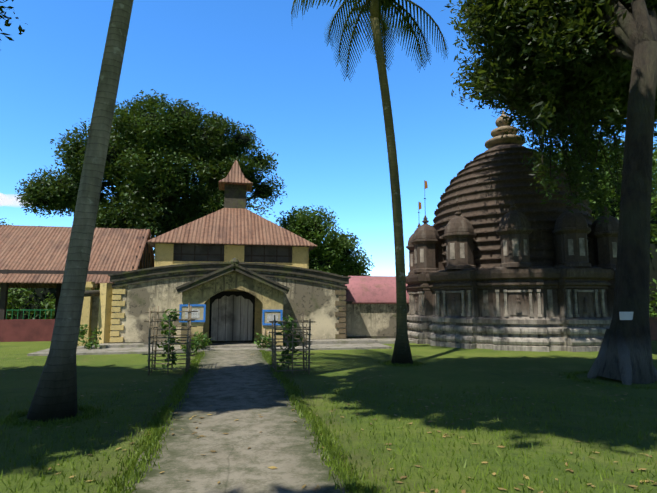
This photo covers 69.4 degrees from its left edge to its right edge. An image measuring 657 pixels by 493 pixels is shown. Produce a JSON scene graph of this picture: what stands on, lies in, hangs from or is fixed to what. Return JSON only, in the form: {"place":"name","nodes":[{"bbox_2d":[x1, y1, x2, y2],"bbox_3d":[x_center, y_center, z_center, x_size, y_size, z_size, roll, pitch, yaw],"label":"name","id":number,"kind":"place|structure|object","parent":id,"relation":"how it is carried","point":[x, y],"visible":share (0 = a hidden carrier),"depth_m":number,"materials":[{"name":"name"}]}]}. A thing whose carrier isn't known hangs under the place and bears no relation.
{"place":"outdoors","nodes":[
{"label":"outdoors","id":0,"kind":"place"},
{"bbox_2d":[0,0,27,40],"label":"leaves","id":1,"kind":"object","parent":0,"point":[2,16],"visible":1,"depth_m":6.08,"materials":[{"name":"green plant"}]},
{"bbox_2d":[0,193,27,205],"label":"cloud","id":2,"kind":"structure","parent":0,"point":[8,200],"depth_m":412.33,"materials":[{"name":"white"}]},
{"bbox_2d":[0,319,54,341],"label":"low wall","id":3,"kind":"structure","parent":0,"point":[21,330],"depth_m":19.58,"materials":[{"name":"red paint"}]},
{"bbox_2d":[27,338,414,355],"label":"apron pavement","id":4,"kind":"structure","parent":0,"point":[142,348],"depth_m":16.29,"materials":[{"name":"concrete"}]},
{"bbox_2d":[78,282,113,345],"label":"gate pillars","id":5,"kind":"structure","parent":4,"relation":"on","point":[105,312],"depth_m":17.29,"materials":[{"name":"yellow paint"}]},
{"bbox_2d":[84,290,99,296],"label":"beam","id":6,"kind":"structure","parent":5,"relation":"attached to","point":[89,293],"depth_m":17.06,"materials":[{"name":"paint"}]},
{"bbox_2d":[261,328,269,345],"bbox_3d":[-2.154,3.120,16.375,0.305,0.600,0.180,1,-7,-12],"label":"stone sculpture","id":7,"kind":"object","parent":4,"relation":"on","point":[264,332],"visible":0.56,"depth_m":16.34,"materials":[{"name":"beige stone"}]},
{"bbox_2d":[203,290,261,339],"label":"porch back wall","id":8,"kind":"structure","parent":0,"point":[258,316],"depth_m":18.04,"materials":[{"name":"beige paint"}]},
{"bbox_2d":[0,340,656,492],"bbox_3d":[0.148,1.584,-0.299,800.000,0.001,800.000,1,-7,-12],"label":"ground","id":9,"kind":"structure","parent":0,"point":[109,372],"depth_m":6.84,"materials":[{"name":"green plant"}]},
{"bbox_2d":[6,309,51,318],"bbox_3d":[-18.959,4.293,27.906,18.200,1.200,0.040,1,-7,-12],"label":"fence railing","id":10,"kind":"object","parent":9,"relation":"on","point":[29,312],"visible":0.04,"depth_m":28.14,"materials":[{"name":"green metal"}]},
{"bbox_2d":[0,225,151,319],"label":"pavilion frame","id":11,"kind":"object","parent":9,"relation":"on","point":[3,297],"visible":0.25,"depth_m":20.01,"materials":[{"name":"brown wood"}]},
{"bbox_2d":[0,225,154,287],"bbox_3d":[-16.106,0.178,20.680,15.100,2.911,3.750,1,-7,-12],"label":"shed roof","id":12,"kind":"structure","parent":11,"relation":"on","point":[46,248],"depth_m":21.62,"materials":[{"name":"brown tile"}]},
{"bbox_2d":[27,0,133,421],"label":"palm trunk","id":13,"kind":"object","parent":9,"relation":"on","point":[55,395],"visible":1,"depth_m":6.96,"materials":[{"name":"grey plant"}]},
{"bbox_2d":[90,296,98,344],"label":"side wall","id":14,"kind":"structure","parent":9,"relation":"on","point":[95,311],"depth_m":18.01,"materials":[{"name":"beige paint"}]},
{"bbox_2d":[15,89,286,238],"bbox_3d":[-12.792,-2.596,36.174,19.155,17.217,10.169,1,-7,-12],"label":"tree","id":15,"kind":"object","parent":9,"relation":"on","point":[176,156],"depth_m":34.08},
{"bbox_2d":[157,308,180,367],"bbox_3d":[-3.727,2.154,11.076,0.531,1.422,0.536,-5,-8,34],"label":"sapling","id":16,"kind":"object","parent":9,"relation":"on","point":[166,332],"visible":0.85,"depth_m":11.04,"materials":[{"name":"green plant"}]},
{"bbox_2d":[142,302,197,374],"bbox_3d":[-3.673,2.107,11.081,1.113,1.619,1.116,1,-7,-12],"label":"plant guard fence","id":17,"kind":"object","parent":9,"relation":"on","point":[188,349],"visible":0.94,"depth_m":10.77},
{"bbox_2d":[77,324,271,353],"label":"shrubs","id":18,"kind":"object","parent":9,"relation":"on","point":[195,338],"visible":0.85,"depth_m":15.80,"materials":[{"name":"green plant"}]},
{"bbox_2d":[112,270,344,341],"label":"mandapa walls","id":19,"kind":"structure","parent":9,"relation":"on","point":[312,301],"depth_m":17.71,"materials":[{"name":"beige paint"}]},
{"bbox_2d":[110,289,125,341],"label":"corner quoins","id":20,"kind":"object","parent":19,"relation":"attached to","point":[117,315],"visible":0.9,"depth_m":17.05,"materials":[{"name":"beige stone"}]},
{"bbox_2d":[109,339,317,344],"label":"building plinth","id":21,"kind":"structure","parent":19,"relation":"attached to","point":[203,342],"depth_m":17.61,"materials":[{"name":"grey stone"}]},
{"bbox_2d":[108,262,350,288],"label":"curved cornice","id":22,"kind":"structure","parent":19,"relation":"attached to","point":[152,271],"depth_m":17.87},
{"bbox_2d":[154,243,308,268],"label":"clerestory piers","id":23,"kind":"structure","parent":19,"relation":"on","point":[164,252],"depth_m":19.28,"materials":[{"name":"yellow paint"}]},
{"bbox_2d":[146,242,316,250],"bbox_3d":[-4.451,0.296,22.337,6.760,0.001,6.760,1,-7,-12],"label":"roof eave","id":24,"kind":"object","parent":23,"relation":"on","point":[152,244],"depth_m":19.13,"materials":[{"name":"brown wood"}]},
{"bbox_2d":[146,208,316,245],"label":"roof front","id":25,"kind":"structure","parent":24,"relation":"on","point":[234,226],"depth_m":19.95,"materials":[{"name":"brown tile"}]},
{"bbox_2d":[224,184,245,208],"bbox_3d":[-4.451,-2.117,22.620,1.060,1.500,1.060,1,-7,-12],"label":"cupola base","id":26,"kind":"object","parent":25,"relation":"on","point":[234,196],"visible":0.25,"depth_m":22.15,"materials":[{"name":"grey paint"}]},
{"bbox_2d":[218,160,252,191],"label":"cupola roof","id":27,"kind":"structure","parent":26,"relation":"on","point":[235,175],"depth_m":22.34,"materials":[{"name":"brown tile"}]},
{"bbox_2d":[173,244,291,262],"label":"clerestory windows","id":28,"kind":"structure","parent":23,"relation":"attached to","point":[216,249],"depth_m":19.35,"materials":[{"name":"black glass"}]},
{"bbox_2d":[173,244,291,262],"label":"window bars","id":29,"kind":"object","parent":28,"relation":"attached to","point":[251,255],"visible":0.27,"depth_m":19.30,"materials":[{"name":"black metal"}]},
{"bbox_2d":[335,290,346,338],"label":"corner quoins","id":30,"kind":"object","parent":19,"relation":"attached to","point":[340,314],"visible":0.92,"depth_m":18.71,"materials":[{"name":"beige stone"}]},
{"bbox_2d":[180,271,282,348],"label":"porch walls","id":31,"kind":"structure","parent":9,"relation":"on","point":[268,297],"depth_m":16.51,"materials":[{"name":"beige paint"}]},
{"bbox_2d":[179,304,205,321],"bbox_3d":[-4.607,2.260,16.081,0.860,0.600,0.060,1,-7,-12],"label":"notice board","id":32,"kind":"object","parent":31,"relation":"attached to","point":[199,315],"visible":0.85,"depth_m":16.08,"materials":[{"name":"blue paint"}]},
{"bbox_2d":[209,291,254,340],"bbox_3d":[-3.631,2.665,17.898,1.680,1.950,0.008,1,-7,-12],"label":"door frame","id":33,"kind":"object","parent":31,"relation":"in","point":[245,295],"depth_m":17.98,"materials":[{"name":"black wood"}]},
{"bbox_2d":[211,295,252,340],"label":"door leaves","id":34,"kind":"object","parent":31,"relation":"attached to","point":[232,318],"visible":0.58,"depth_m":17.86,"materials":[{"name":"grey wood"}]},
{"bbox_2d":[176,258,289,293],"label":"porch gable roof","id":35,"kind":"structure","parent":31,"relation":"on","point":[234,265],"depth_m":16.34,"materials":[{"name":"grey stone"}]},
{"bbox_2d":[262,310,282,324],"bbox_3d":[-1.963,2.482,16.603,0.700,0.540,0.060,1,-7,-12],"label":"notice board","id":36,"kind":"object","parent":31,"relation":"attached to","point":[267,316],"visible":0.79,"depth_m":16.58,"materials":[{"name":"blue paint"}]},
{"bbox_2d":[196,342,279,347],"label":"step","id":37,"kind":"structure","parent":9,"relation":"on","point":[232,345],"depth_m":16.44,"materials":[{"name":"concrete"}]},
{"bbox_2d":[122,350,356,492],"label":"concrete path","id":38,"kind":"structure","parent":9,"relation":"on","point":[235,464],"depth_m":5.40,"materials":[{"name":"grey concrete"}]},
{"bbox_2d":[276,313,303,368],"bbox_3d":[-0.904,2.204,11.050,0.564,1.279,0.623,-5,-8,34],"label":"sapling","id":39,"kind":"object","parent":9,"relation":"on","point":[285,357],"visible":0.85,"depth_m":11.01,"materials":[{"name":"green plant"}]},
{"bbox_2d":[267,312,315,374],"bbox_3d":[-0.878,2.221,11.030,1.047,1.380,1.058,1,-7,-12],"label":"plant guard fence","id":40,"kind":"object","parent":9,"relation":"on","point":[274,365],"visible":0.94,"depth_m":10.73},
{"bbox_2d":[274,205,374,275],"bbox_3d":[-0.897,1.500,40.093,10.637,9.947,6.706,1,-7,-12],"label":"tree","id":41,"kind":"object","parent":9,"relation":"on","point":[324,248],"depth_m":39.18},
{"bbox_2d":[294,218,361,275],"bbox_3d":[-0.802,0.122,40.410,8.196,5.018,3.790,1,-7,-12],"label":"tree foliage","id":42,"kind":"object","parent":41,"relation":"attached to","point":[328,261],"visible":0.06,"depth_m":38.99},
{"bbox_2d":[0,351,655,492],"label":"fallen leaves","id":43,"kind":"object","parent":9,"relation":"on","point":[317,488],"visible":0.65,"depth_m":5.66,"materials":[{"name":"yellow plant"}]},
{"bbox_2d":[0,195,656,318],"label":"undergrowth hedge","id":44,"kind":"object","parent":9,"relation":"on","point":[19,301],"visible":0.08,"depth_m":30.08,"materials":[{"name":"green plant"}]},
{"bbox_2d":[0,244,656,318],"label":"shaded undergrowth","id":45,"kind":"object","parent":9,"relation":"on","point":[653,275],"visible":0.08,"depth_m":32.63,"materials":[{"name":"green plant"}]},
{"bbox_2d":[345,304,409,336],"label":"passage walls","id":46,"kind":"structure","parent":9,"relation":"on","point":[370,319],"depth_m":19.91,"materials":[{"name":"beige paint"}]},
{"bbox_2d":[346,301,395,338],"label":"passage bands","id":47,"kind":"object","parent":46,"relation":"attached to","point":[362,337],"visible":0.11,"depth_m":19.72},
{"bbox_2d":[345,276,409,303],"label":"red roof","id":48,"kind":"structure","parent":46,"relation":"on","point":[370,289],"depth_m":20.14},
{"bbox_2d":[370,0,412,364],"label":"palm trunk","id":49,"kind":"object","parent":9,"relation":"on","point":[402,352],"visible":1,"depth_m":12.88,"materials":[{"name":"brown plant"}]},
{"bbox_2d":[291,0,448,80],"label":"palm fronds","id":50,"kind":"object","parent":49,"relation":"attached to","point":[384,5],"visible":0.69,"depth_m":14.71,"materials":[{"name":"green plant"}]},
{"bbox_2d":[406,266,615,351],"bbox_3d":[7.855,2.565,20.305,9.308,2.860,9.308,1,-7,-12],"label":"temple base","id":51,"kind":"object","parent":9,"relation":"on","point":[560,330],"visible":0.71,"depth_m":16.30,"materials":[{"name":"grey stone"}]},
{"bbox_2d":[414,292,592,314],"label":"wall niches","id":52,"kind":"object","parent":51,"relation":"attached to","point":[518,303],"visible":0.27,"depth_m":16.23,"materials":[{"name":"stone"}]},
{"bbox_2d":[408,289,606,316],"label":"wall pilasters","id":53,"kind":"object","parent":51,"relation":"attached to","point":[485,302],"visible":0.54,"depth_m":16.33,"materials":[{"name":"stone"}]},
{"bbox_2d":[406,199,618,274],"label":"corner turrets","id":54,"kind":"object","parent":51,"relation":"on","point":[514,224],"visible":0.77,"depth_m":17.34,"materials":[{"name":"grey stone"}]},
{"bbox_2d":[410,238,616,265],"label":"turret niches","id":55,"kind":"object","parent":54,"relation":"attached to","point":[515,245],"visible":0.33,"depth_m":16.69,"materials":[{"name":"stone"}]},
{"bbox_2d":[433,143,593,267],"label":"temple dome","id":56,"kind":"structure","parent":51,"relation":"on","point":[527,202],"depth_m":18.22,"materials":[{"name":"stone"}]},
{"bbox_2d":[485,112,525,148],"bbox_3d":[7.855,-5.291,21.228,1.720,1.800,1.720,1,-7,-12],"label":"dome finial","id":57,"kind":"object","parent":56,"relation":"on","point":[496,135],"visible":0.71,"depth_m":20.76,"materials":[{"name":"beige stone"}]},
{"bbox_2d":[433,151,594,267],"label":"dome studs","id":58,"kind":"object","parent":56,"relation":"attached to","point":[521,211],"visible":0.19,"depth_m":18.19,"materials":[{"name":"brown stone"}]},
{"bbox_2d":[442,0,656,384],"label":"shade tree","id":59,"kind":"object","parent":9,"relation":"on","point":[624,356],"depth_m":10.88,"materials":[{"name":"green plant"}]},
{"bbox_2d":[455,0,656,140],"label":"tree foliage","id":60,"kind":"object","parent":59,"relation":"attached to","point":[606,8],"visible":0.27,"depth_m":13.63,"materials":[{"name":"green plant"}]},
{"bbox_2d":[520,77,625,223],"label":"drooping tree boughs","id":61,"kind":"object","parent":59,"relation":"attached to","point":[588,144],"visible":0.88,"depth_m":14.58,"materials":[{"name":"green plant"}]},
{"bbox_2d":[532,86,621,203],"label":"shade tree twigs","id":62,"kind":"object","parent":61,"relation":"attached to","point":[576,144],"visible":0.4,"depth_m":14.61,"materials":[{"name":"brown plant"}]},
{"bbox_2d":[490,0,656,174],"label":"shade tree hanging sprays","id":63,"kind":"object","parent":59,"relation":"attached to","point":[547,109],"visible":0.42,"depth_m":13.69,"materials":[{"name":"green plant"}]},
{"bbox_2d":[619,312,633,319],"bbox_3d":[6.247,1.427,9.759,0.520,0.170,0.020,0,-7,-1],"label":"sign","id":64,"kind":"object","parent":59,"relation":"attached to","point":[625,315],"visible":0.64,"depth_m":9.75,"materials":[{"name":"white paint"}]},
{"bbox_2d":[538,133,656,243],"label":"tree","id":65,"kind":"object","parent":9,"relation":"on","point":[654,178],"depth_m":27.80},
{"bbox_2d":[581,172,656,230],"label":"tree foliage","id":66,"kind":"object","parent":65,"relation":"attached to","point":[615,213],"visible":0.02,"depth_m":28.97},
{"bbox_2d":[649,317,656,339],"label":"brick boundary wall","id":67,"kind":"structure","parent":9,"relation":"on","point":[653,326],"depth_m":20.23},
{"bbox_2d":[0,0,656,275],"label":"sky","id":68,"kind":"structure","parent":0,"point":[259,66],"materials":[{"name":"blue"}]}
]}

